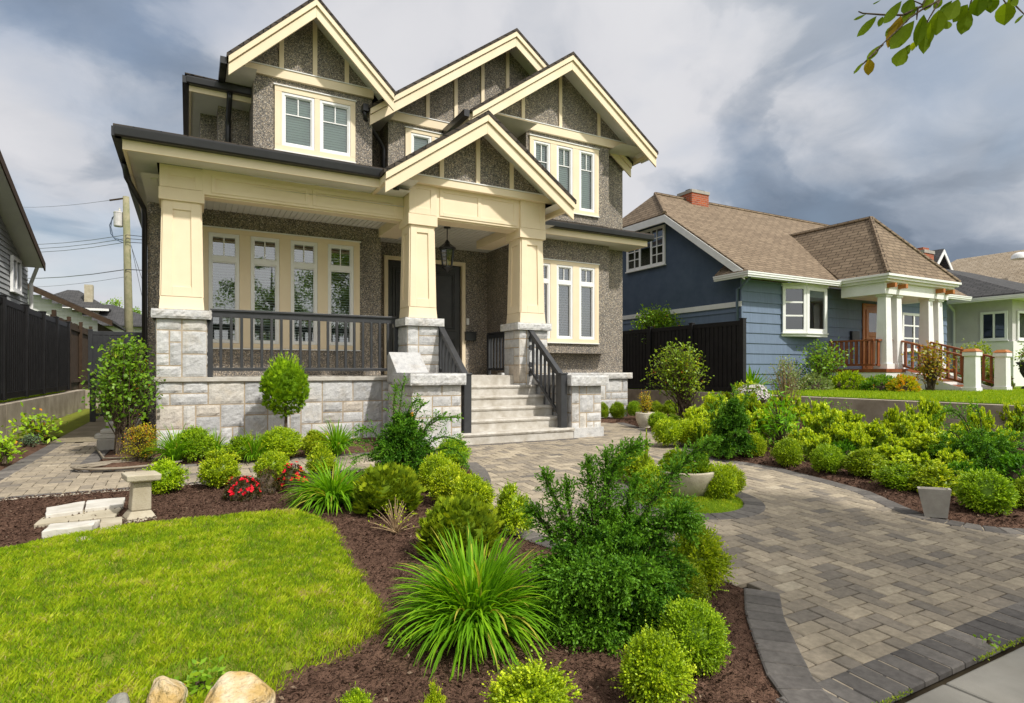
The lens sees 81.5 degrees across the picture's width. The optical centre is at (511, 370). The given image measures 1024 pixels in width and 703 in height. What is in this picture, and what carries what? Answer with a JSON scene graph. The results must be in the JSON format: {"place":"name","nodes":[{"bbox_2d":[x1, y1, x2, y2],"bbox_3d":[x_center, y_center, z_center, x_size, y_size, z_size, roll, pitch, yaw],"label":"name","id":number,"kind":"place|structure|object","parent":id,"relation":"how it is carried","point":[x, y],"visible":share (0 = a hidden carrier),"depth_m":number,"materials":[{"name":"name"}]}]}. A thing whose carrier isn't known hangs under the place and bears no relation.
{"place":"outdoors","nodes":[
{"label":"outdoors","id":0,"kind":"place"},
{"bbox_2d":[0,151,45,308],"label":"neighboring house","id":1,"kind":"structure","parent":0,"point":[20,252],"depth_m":15.10,"materials":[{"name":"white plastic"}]},
{"bbox_2d":[8,408,105,438],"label":"lawn","id":2,"kind":"structure","parent":0,"point":[75,420],"depth_m":13.73,"materials":[{"name":"green plant"}]},
{"bbox_2d":[50,407,146,442],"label":"side path","id":3,"kind":"structure","parent":0,"point":[87,432],"depth_m":11.55,"materials":[{"name":"grey concrete"}]},
{"bbox_2d":[0,423,1023,702],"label":"driveway","id":4,"kind":"structure","parent":0,"point":[852,579],"depth_m":4.72,"materials":[{"name":"grey stone"}]},
{"bbox_2d":[635,493,743,513],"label":"island moss","id":5,"kind":"object","parent":4,"relation":"on","point":[718,506],"visible":0.19,"depth_m":5.91,"materials":[{"name":"green plant"}]},
{"bbox_2d":[655,465,713,497],"bbox_3d":[1.827,1.182,6.295,0.670,0.285,0.670,0,0,-29],"label":"planter bowl","id":6,"kind":"object","parent":5,"relation":"on","point":[697,483],"visible":0.42,"depth_m":6.02,"materials":[{"name":"concrete"}]},
{"bbox_2d":[700,461,738,498],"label":"boxwood","id":7,"kind":"object","parent":5,"relation":"on","point":[723,482],"visible":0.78,"depth_m":6.04,"materials":[{"name":"green plant"}]},
{"bbox_2d":[0,0,1023,313],"label":"sky","id":8,"kind":"structure","parent":0,"point":[756,105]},
{"bbox_2d":[11,422,1023,702],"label":"yard ground","id":9,"kind":"structure","parent":0,"point":[951,678],"depth_m":3.04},
{"bbox_2d":[0,442,48,470],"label":"side bed","id":10,"kind":"object","parent":9,"relation":"on","point":[33,449],"visible":0.4,"depth_m":8.73,"materials":[{"name":"soil"}]},
{"bbox_2d":[1,401,67,443],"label":"shrub","id":11,"kind":"object","parent":10,"relation":"on","point":[42,430],"visible":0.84,"depth_m":9.61,"materials":[{"name":"green plant"}]},
{"bbox_2d":[0,389,139,440],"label":"retaining wall","id":12,"kind":"structure","parent":9,"relation":"on","point":[63,404],"depth_m":13.50,"materials":[{"name":"concrete"}]},
{"bbox_2d":[0,294,70,400],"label":"privacy fence","id":13,"kind":"object","parent":12,"relation":"on","point":[34,352],"visible":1,"depth_m":12.70,"materials":[{"name":"black wood"}]},
{"bbox_2d":[88,329,141,389],"bbox_3d":[-12.518,-0.357,19.393,2.190,1.915,0.140,0,0,-29],"label":"privacy fence","id":14,"kind":"object","parent":12,"relation":"on","point":[96,339],"visible":0.32,"depth_m":19.01,"materials":[{"name":"black wood"}]},
{"bbox_2d":[146,676,187,702],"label":"boulder","id":15,"kind":"object","parent":9,"relation":"on","point":[164,689],"visible":0.97,"depth_m":2.33,"materials":[{"name":"stone"}]},
{"bbox_2d":[0,508,393,702],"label":"grass","id":16,"kind":"structure","parent":9,"relation":"on","point":[54,545],"depth_m":3.34,"materials":[{"name":"green plant"}]},
{"bbox_2d":[90,437,379,471],"bbox_3d":[-4.078,1.180,9.600,4.200,0.064,3.600,0,0,-29],"label":"house bed","id":17,"kind":"object","parent":9,"relation":"on","point":[353,448],"visible":0.06,"depth_m":8.21,"materials":[{"name":"soil"}]},
{"bbox_2d":[78,333,166,453],"bbox_3d":[-5.545,0.316,8.477,1.098,1.716,1.097,0,0,-29],"label":"shrub","id":18,"kind":"object","parent":17,"relation":"on","point":[120,400],"visible":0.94,"depth_m":8.37,"materials":[{"name":"green plant"}]},
{"bbox_2d":[70,447,183,469],"bbox_3d":[-5.517,1.158,7.870,2.693,0.074,1.073,0,0,33],"label":"garden hose","id":19,"kind":"object","parent":17,"relation":"on","point":[90,466],"visible":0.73,"depth_m":7.31,"materials":[{"name":"rubber"}]},
{"bbox_2d":[116,422,161,461],"bbox_3d":[-4.747,0.922,7.634,0.587,0.514,0.524,0,0,35],"label":"spirea","id":20,"kind":"object","parent":17,"relation":"on","point":[140,437],"visible":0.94,"depth_m":7.57,"materials":[{"name":"orange plant"}]},
{"bbox_2d":[139,423,204,460],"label":"daylily","id":21,"kind":"object","parent":17,"relation":"on","point":[171,450],"visible":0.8,"depth_m":7.53,"materials":[{"name":"green plant"}]},
{"bbox_2d":[171,424,215,462],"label":"boxwood","id":22,"kind":"object","parent":17,"relation":"on","point":[199,435],"visible":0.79,"depth_m":7.68,"materials":[{"name":"green plant"}]},
{"bbox_2d":[254,425,304,457],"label":"boxwood","id":23,"kind":"object","parent":17,"relation":"on","point":[287,441],"visible":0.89,"depth_m":7.89,"materials":[{"name":"green plant"}]},
{"bbox_2d":[259,352,310,427],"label":"topiary","id":24,"kind":"object","parent":17,"relation":"on","point":[285,380],"visible":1,"depth_m":8.99,"materials":[{"name":"green plant"}]},
{"bbox_2d":[313,417,361,455],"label":"daylily","id":25,"kind":"object","parent":17,"relation":"on","point":[337,439],"visible":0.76,"depth_m":8.17,"materials":[{"name":"green plant"}]},
{"bbox_2d":[111,0,658,448],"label":"craftsman house","id":26,"kind":"structure","parent":9,"relation":"on","point":[509,158],"depth_m":11.36,"materials":[{"name":"beige paint"}]},
{"bbox_2d":[202,225,360,350],"bbox_3d":[-4.390,-1.515,11.486,2.900,2.234,0.180,0,0,-29],"label":"window","id":27,"kind":"structure","parent":26,"relation":"in","point":[245,261],"depth_m":11.41,"materials":[{"name":"beige paint"}]},
{"bbox_2d":[273,83,356,162],"bbox_3d":[-3.886,-4.845,11.758,1.574,1.274,0.175,0,0,-29],"label":"window","id":28,"kind":"structure","parent":26,"relation":"in","point":[318,102],"depth_m":11.72,"materials":[{"name":"beige paint"}]},
{"bbox_2d":[404,126,442,155],"bbox_3d":[-1.816,-4.680,13.344,1.280,1.324,0.175,0,0,-29],"label":"window","id":29,"kind":"structure","parent":26,"relation":"in","point":[412,135],"depth_m":13.16,"materials":[{"name":"beige paint"}]},
{"bbox_2d":[384,255,465,374],"bbox_3d":[-2.050,-1.270,14.045,2.020,2.720,0.140,0,0,-29],"label":"front door","id":30,"kind":"structure","parent":26,"relation":"in","point":[447,284],"depth_m":14.29,"materials":[{"name":"black paint"}]},
{"bbox_2d":[528,134,599,217],"bbox_3d":[1.245,-4.610,14.217,2.010,1.684,0.175,0,0,-29],"label":"window","id":31,"kind":"structure","parent":26,"relation":"in","point":[577,182],"depth_m":14.32,"materials":[{"name":"beige paint"}]},
{"bbox_2d":[543,258,599,343],"bbox_3d":[1.242,-1.635,14.223,2.010,1.974,0.187,0,0,-29],"label":"window","id":32,"kind":"structure","parent":26,"relation":"in","point":[552,282],"depth_m":14.27,"materials":[{"name":"beige paint"}]},
{"bbox_2d":[0,466,783,702],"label":"front bed","id":33,"kind":"object","parent":9,"relation":"on","point":[744,626],"visible":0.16,"depth_m":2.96,"materials":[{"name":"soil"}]},
{"bbox_2d":[42,520,99,538],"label":"stone slab","id":34,"kind":"structure","parent":33,"relation":"on","point":[52,530],"depth_m":4.56,"materials":[{"name":"beige stone"}]},
{"bbox_2d":[34,507,121,528],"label":"stone slab","id":35,"kind":"structure","parent":33,"relation":"on","point":[99,514],"depth_m":4.93,"materials":[{"name":"stone"}]},
{"bbox_2d":[121,470,161,522],"bbox_3d":[-3.178,1.084,5.076,0.260,0.415,0.250,3,-2,-43],"label":"stone pedestal","id":36,"kind":"object","parent":33,"relation":"on","point":[139,505],"visible":0.89,"depth_m":5.02,"materials":[{"name":"stone"}]},
{"bbox_2d":[142,457,189,494],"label":"boxwood","id":37,"kind":"object","parent":33,"relation":"on","point":[171,477],"visible":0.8,"depth_m":5.86,"materials":[{"name":"green plant"}]},
{"bbox_2d":[174,654,225,695],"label":"weed","id":38,"kind":"object","parent":33,"relation":"on","point":[195,679],"visible":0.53,"depth_m":2.51,"materials":[{"name":"green plant"}]},
{"bbox_2d":[194,448,243,488],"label":"boxwood","id":39,"kind":"object","parent":33,"relation":"on","point":[217,467],"visible":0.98,"depth_m":6.09,"materials":[{"name":"green plant"}]},
{"bbox_2d":[204,671,275,702],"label":"boulder","id":40,"kind":"object","parent":33,"relation":"on","point":[238,687],"visible":1,"depth_m":2.34,"materials":[{"name":"stone"}]},
{"bbox_2d":[221,475,261,501],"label":"azalea","id":41,"kind":"object","parent":33,"relation":"on","point":[241,490],"visible":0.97,"depth_m":5.68,"materials":[{"name":"red plant"}]},
{"bbox_2d":[252,449,290,480],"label":"boxwood","id":42,"kind":"object","parent":33,"relation":"on","point":[276,461],"visible":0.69,"depth_m":6.36,"materials":[{"name":"green plant"}]},
{"bbox_2d":[277,461,308,493],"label":"azalea","id":43,"kind":"object","parent":33,"relation":"on","point":[289,473],"visible":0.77,"depth_m":6.03,"materials":[{"name":"red plant"}]},
{"bbox_2d":[305,441,339,475],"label":"boxwood","id":44,"kind":"object","parent":33,"relation":"on","point":[320,451],"visible":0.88,"depth_m":6.82,"materials":[{"name":"green plant"}]},
{"bbox_2d":[279,455,368,515],"bbox_3d":[-1.685,1.035,5.602,1.069,0.461,1.040,0,0,16],"label":"daylily","id":45,"kind":"object","parent":33,"relation":"on","point":[328,490],"visible":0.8,"depth_m":5.48,"materials":[{"name":"green plant"}]},
{"bbox_2d":[350,461,426,517],"bbox_3d":[-1.119,1.067,5.408,0.717,0.499,0.679,0,0,-29],"label":"cypress mound","id":46,"kind":"object","parent":33,"relation":"on","point":[377,486],"visible":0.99,"depth_m":5.24,"materials":[{"name":"green plant"}]},
{"bbox_2d":[342,372,469,479],"bbox_3d":[-1.198,0.636,6.738,1.249,1.233,1.015,0,0,-29],"label":"yew","id":47,"kind":"object","parent":33,"relation":"on","point":[403,441],"visible":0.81,"depth_m":6.65,"materials":[{"name":"green plant"}]},
{"bbox_2d":[417,452,453,492],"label":"boxwood","id":48,"kind":"object","parent":33,"relation":"on","point":[430,465],"visible":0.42,"depth_m":6.11,"materials":[{"name":"green plant"}]},
{"bbox_2d":[426,462,474,501],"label":"boxwood","id":49,"kind":"object","parent":33,"relation":"on","point":[440,482],"visible":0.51,"depth_m":5.60,"materials":[{"name":"green plant"}]},
{"bbox_2d":[413,490,504,559],"bbox_3d":[-0.398,1.124,4.329,0.686,0.498,0.650,0,0,-29],"label":"cypress mound","id":50,"kind":"object","parent":33,"relation":"on","point":[458,510],"visible":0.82,"depth_m":4.19,"materials":[{"name":"green plant"}]},
{"bbox_2d":[448,473,496,504],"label":"boxwood","id":51,"kind":"object","parent":33,"relation":"on","point":[476,486],"visible":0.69,"depth_m":5.30,"materials":[{"name":"green plant"}]},
{"bbox_2d":[375,519,571,680],"bbox_3d":[-0.188,1.095,3.150,1.066,0.587,1.082,0,0,23],"label":"daylily","id":52,"kind":"object","parent":33,"relation":"on","point":[478,596],"visible":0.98,"depth_m":3.00,"materials":[{"name":"green plant"}]},
{"bbox_2d":[492,481,534,537],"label":"boxwood","id":53,"kind":"object","parent":33,"relation":"on","point":[510,502],"visible":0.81,"depth_m":4.78,"materials":[{"name":"green plant"}]},
{"bbox_2d":[479,644,581,702],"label":"boxwood","id":54,"kind":"object","parent":33,"relation":"on","point":[534,683],"visible":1,"depth_m":2.30,"materials":[{"name":"green plant"}]},
{"bbox_2d":[519,431,723,659],"bbox_3d":[0.555,0.949,3.366,1.053,1.200,1.089,0,0,32],"label":"holly","id":55,"kind":"object","parent":33,"relation":"on","point":[611,567],"visible":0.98,"depth_m":3.23,"materials":[{"name":"green plant"}]},
{"bbox_2d":[608,613,704,702],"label":"boxwood","id":56,"kind":"object","parent":33,"relation":"on","point":[653,668],"visible":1,"depth_m":2.49,"materials":[{"name":"green plant"}]},
{"bbox_2d":[669,559,712,603],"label":"boxwood","id":57,"kind":"object","parent":33,"relation":"on","point":[698,588],"visible":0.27,"depth_m":3.44,"materials":[{"name":"green plant"}]},
{"bbox_2d":[655,595,735,679],"bbox_3d":[0.871,1.263,2.845,0.390,0.346,0.384,0,0,-43],"label":"boxwood","id":58,"kind":"object","parent":33,"relation":"on","point":[700,627],"visible":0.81,"depth_m":2.76,"materials":[{"name":"green plant"}]},
{"bbox_2d":[665,510,737,597],"bbox_3d":[1.176,1.145,3.838,0.551,0.541,0.463,0,0,22],"label":"boxwood","id":59,"kind":"object","parent":33,"relation":"on","point":[710,558],"visible":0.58,"depth_m":3.72,"materials":[{"name":"green plant"}]},
{"bbox_2d":[0,422,1023,702],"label":"paving border","id":60,"kind":"object","parent":9,"relation":"on","point":[782,660],"visible":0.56,"depth_m":3.19,"materials":[{"name":"grey stone"}]},
{"bbox_2d":[601,408,1023,527],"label":"drive bed","id":61,"kind":"object","parent":9,"relation":"on","point":[969,515],"visible":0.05,"depth_m":6.72,"materials":[{"name":"soil"}]},
{"bbox_2d":[650,417,684,445],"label":"boxwood","id":62,"kind":"object","parent":61,"relation":"on","point":[667,431],"visible":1,"depth_m":9.46,"materials":[{"name":"green plant"}]},
{"bbox_2d":[640,336,713,419],"bbox_3d":[3.762,0.202,13.556,1.581,1.948,1.586,0,0,-29],"label":"crape myrtle","id":63,"kind":"object","parent":61,"relation":"on","point":[684,384],"visible":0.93,"depth_m":13.46,"materials":[{"name":"green plant"}]},
{"bbox_2d":[705,382,757,458],"bbox_3d":[3.200,0.722,8.633,0.740,1.136,0.676,0,0,-29],"label":"yew","id":64,"kind":"object","parent":61,"relation":"on","point":[730,426],"visible":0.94,"depth_m":8.52,"materials":[{"name":"green plant"}]},
{"bbox_2d":[746,407,796,445],"bbox_3d":[4.217,0.902,9.738,0.906,0.667,0.844,0,0,39],"label":"euphorbia","id":65,"kind":"object","parent":61,"relation":"on","point":[761,412],"visible":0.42,"depth_m":9.64,"materials":[{"name":"green plant"}]},
{"bbox_2d":[750,383,815,447],"bbox_3d":[4.116,0.767,9.074,0.910,1.208,0.980,0,0,-29],"label":"lance plant","id":66,"kind":"object","parent":61,"relation":"on","point":[781,430],"visible":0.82,"depth_m":9.10,"materials":[{"name":"green plant"}]},
{"bbox_2d":[762,355,813,433],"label":"shrub","id":67,"kind":"object","parent":61,"relation":"on","point":[780,373],"visible":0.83,"depth_m":11.25,"materials":[{"name":"green plant"}]},
{"bbox_2d":[770,436,805,466],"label":"boxwood","id":68,"kind":"object","parent":61,"relation":"on","point":[788,450],"visible":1,"depth_m":7.97,"materials":[{"name":"green plant"}]},
{"bbox_2d":[788,425,830,459],"bbox_3d":[4.225,1.026,8.382,0.460,0.520,0.635,0,0,3],"label":"euphorbia","id":69,"kind":"object","parent":61,"relation":"on","point":[808,438],"visible":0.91,"depth_m":8.31,"materials":[{"name":"green plant"}]},
{"bbox_2d":[798,399,844,436],"bbox_3d":[5.120,0.848,9.816,0.683,0.806,0.943,0,0,24],"label":"euphorbia","id":70,"kind":"object","parent":61,"relation":"on","point":[820,417],"visible":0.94,"depth_m":9.69,"materials":[{"name":"green plant"}]},
{"bbox_2d":[808,443,844,473],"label":"boxwood","id":71,"kind":"object","parent":61,"relation":"on","point":[825,457],"visible":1,"depth_m":7.51,"materials":[{"name":"green plant"}]},
{"bbox_2d":[824,420,873,445],"bbox_3d":[4.936,1.006,8.736,0.610,0.564,0.655,0,0,-4],"label":"euphorbia","id":72,"kind":"object","parent":61,"relation":"on","point":[837,432],"visible":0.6,"depth_m":8.65,"materials":[{"name":"green plant"}]},
{"bbox_2d":[838,447,889,477],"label":"boxwood","id":73,"kind":"object","parent":61,"relation":"on","point":[864,461],"visible":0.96,"depth_m":7.26,"materials":[{"name":"green plant"}]},
{"bbox_2d":[855,419,891,448],"bbox_3d":[5.475,1.014,8.988,0.665,0.552,0.527,0,0,-11],"label":"euphorbia","id":74,"kind":"object","parent":61,"relation":"on","point":[880,436],"visible":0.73,"depth_m":8.93,"materials":[{"name":"green plant"}]},
{"bbox_2d":[871,458,918,491],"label":"boxwood","id":75,"kind":"object","parent":61,"relation":"on","point":[892,476],"visible":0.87,"depth_m":6.71,"materials":[{"name":"green plant"}]},
{"bbox_2d":[886,408,935,439],"bbox_3d":[6.418,0.951,9.589,0.703,0.672,0.509,0,0,-19],"label":"euphorbia","id":76,"kind":"object","parent":61,"relation":"on","point":[919,424],"visible":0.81,"depth_m":9.50,"materials":[{"name":"green plant"}]},
{"bbox_2d":[905,394,946,434],"bbox_3d":[6.883,0.838,9.829,0.660,0.904,0.615,0,0,-5],"label":"euphorbia","id":77,"kind":"object","parent":61,"relation":"on","point":[928,409],"visible":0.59,"depth_m":9.79,"materials":[{"name":"green plant"}]},
{"bbox_2d":[895,429,963,460],"bbox_3d":[5.722,1.061,8.038,0.722,0.542,0.910,0,0,-13],"label":"euphorbia","id":78,"kind":"object","parent":61,"relation":"on","point":[923,443],"visible":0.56,"depth_m":7.99,"materials":[{"name":"green plant"}]},
{"bbox_2d":[917,486,951,517],"bbox_3d":[4.094,1.276,5.750,0.265,0.270,0.265,-4,-7,33],"label":"square pot","id":79,"kind":"object","parent":61,"relation":"on","point":[935,502],"visible":1,"depth_m":5.66,"materials":[{"name":"grey concrete"}]},
{"bbox_2d":[904,456,967,495],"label":"boxwood","id":80,"kind":"object","parent":61,"relation":"on","point":[935,475],"visible":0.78,"depth_m":6.39,"materials":[{"name":"green plant"}]},
{"bbox_2d":[919,395,1023,475],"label":"yew","id":81,"kind":"object","parent":61,"relation":"on","point":[985,448],"visible":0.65,"depth_m":7.44,"materials":[{"name":"green plant"}]},
{"bbox_2d":[953,467,1022,515],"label":"boxwood","id":82,"kind":"object","parent":61,"relation":"on","point":[985,491],"visible":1,"depth_m":5.69,"materials":[{"name":"green plant"}]},
{"bbox_2d":[992,450,1023,484],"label":"shrub","id":83,"kind":"object","parent":61,"relation":"on","point":[1014,470],"visible":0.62,"depth_m":6.92,"materials":[{"name":"green plant"}]},
{"bbox_2d":[628,386,1023,404],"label":"neighbour lawn","id":84,"kind":"structure","parent":0,"point":[875,397],"depth_m":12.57,"materials":[{"name":"green plant"}]},
{"bbox_2d":[630,301,684,341],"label":"bush","id":85,"kind":"object","parent":84,"relation":"on","point":[659,318],"visible":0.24,"depth_m":19.10,"materials":[{"name":"green plant"}]},
{"bbox_2d":[623,189,1011,391],"bbox_3d":[10.224,-2.999,22.198,12.180,7.462,13.030,0,0,-29],"label":"bungalow","id":86,"kind":"object","parent":84,"relation":"on","point":[700,259],"visible":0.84,"depth_m":18.62,"materials":[{"name":"blue"}]},
{"bbox_2d":[625,224,665,273],"bbox_3d":[4.617,-4.195,20.645,0.090,1.354,2.019,0,0,-29],"label":"window","id":87,"kind":"structure","parent":86,"relation":"in","point":[653,255],"depth_m":20.38,"materials":[{"name":"white paint"}]},
{"bbox_2d":[781,286,806,333],"bbox_3d":[8.517,-1.834,17.934,0.822,1.443,0.302,0,0,-19],"label":"window","id":88,"kind":"structure","parent":86,"relation":"in","point":[794,298],"depth_m":17.93,"materials":[{"name":"white plastic"}]},
{"bbox_2d":[807,286,828,334],"bbox_3d":[9.347,-1.834,18.199,1.038,1.443,0.090,0,0,-29],"label":"window","id":89,"kind":"structure","parent":86,"relation":"in","point":[816,296],"depth_m":18.22,"materials":[{"name":"white plastic"}]},
{"bbox_2d":[862,303,876,368],"bbox_3d":[12.224,-1.150,20.115,1.120,2.200,0.047,0,0,-29],"label":"front door","id":90,"kind":"structure","parent":86,"relation":"in","point":[869,311],"depth_m":19.98,"materials":[{"name":"orange wood"}]},
{"bbox_2d":[902,312,919,351],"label":"window","id":91,"kind":"structure","parent":86,"relation":"in","point":[910,321],"depth_m":21.21,"materials":[{"name":"white paint"}]},
{"bbox_2d":[786,336,853,379],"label":"neighbour shrub","id":92,"kind":"object","parent":84,"relation":"on","point":[820,363],"visible":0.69,"depth_m":17.41,"materials":[{"name":"green plant"}]},
{"bbox_2d":[828,370,868,390],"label":"shrub","id":93,"kind":"object","parent":84,"relation":"on","point":[852,382],"visible":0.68,"depth_m":17.16,"materials":[{"name":"green plant"}]},
{"bbox_2d":[886,373,922,391],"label":"shrub","id":94,"kind":"object","parent":84,"relation":"on","point":[903,382],"visible":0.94,"depth_m":15.66,"materials":[{"name":"yellow plant"}]},
{"bbox_2d":[901,340,955,390],"bbox_3d":[11.641,-0.129,16.387,1.345,1.429,1.252,0,0,-29],"label":"japanese maple","id":95,"kind":"object","parent":84,"relation":"on","point":[929,370],"visible":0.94,"depth_m":16.40,"materials":[{"name":"brown plant"}]},
{"bbox_2d":[946,269,1023,385],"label":"side house","id":96,"kind":"structure","parent":84,"relation":"on","point":[992,311],"depth_m":22.82,"materials":[{"name":"paint"}]},
{"bbox_2d":[980,311,1008,341],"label":"window","id":97,"kind":"structure","parent":96,"relation":"in","point":[993,325],"depth_m":22.59,"materials":[{"name":"white plastic"}]},
{"bbox_2d":[951,250,1023,283],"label":"tile roof house","id":98,"kind":"structure","parent":84,"relation":"on","point":[1009,266],"depth_m":37.43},
{"bbox_2d":[906,646,1023,702],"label":"sidewalk","id":99,"kind":"structure","parent":0,"point":[1000,680],"depth_m":2.83,"materials":[{"name":"concrete"}]},
{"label":"neighbour ground","id":100,"kind":"structure","parent":0,"visible":0},
{"bbox_2d":[50,310,99,391],"bbox_3d":[-15.877,-0.485,22.094,0.140,2.470,12.100,0,0,-29],"label":"timber fence","id":101,"kind":"object","parent":100,"relation":"on","point":[78,348],"visible":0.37,"depth_m":20.78,"materials":[{"name":"brown wood"}]},
{"bbox_2d":[27,283,125,331],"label":"garage","id":102,"kind":"structure","parent":100,"relation":"on","point":[41,304],"depth_m":24.15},
{"bbox_2d":[42,284,141,331],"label":"lane house","id":103,"kind":"structure","parent":100,"relation":"on","point":[85,299],"depth_m":37.84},
{"label":"land","id":104,"kind":"structure","parent":0,"visible":0},
{"bbox_2d":[109,196,132,331],"bbox_3d":[-19.737,-3.792,30.027,1.210,9.992,0.439,0,0,-11],"label":"utility pole","id":105,"kind":"object","parent":104,"relation":"on","point":[120,219],"visible":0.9,"depth_m":29.90,"materials":[{"name":"brown wood"}]},
{"bbox_2d":[628,389,1023,447],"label":"retaining wall","id":106,"kind":"structure","parent":104,"relation":"on","point":[871,409],"depth_m":12.34,"materials":[{"name":"concrete"}]},
{"bbox_2d":[623,318,746,391],"bbox_3d":[3.868,-0.388,19.127,0.140,1.935,8.838,0,0,-29],"label":"privacy fence","id":107,"kind":"object","parent":106,"relation":"on","point":[721,346],"visible":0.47,"depth_m":16.56,"materials":[{"name":"black wood"}]},
{"bbox_2d":[854,0,1023,74],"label":"verge tree","id":108,"kind":"object","parent":104,"relation":"on","point":[897,34],"visible":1,"depth_m":2.35,"materials":[{"name":"green plant"}]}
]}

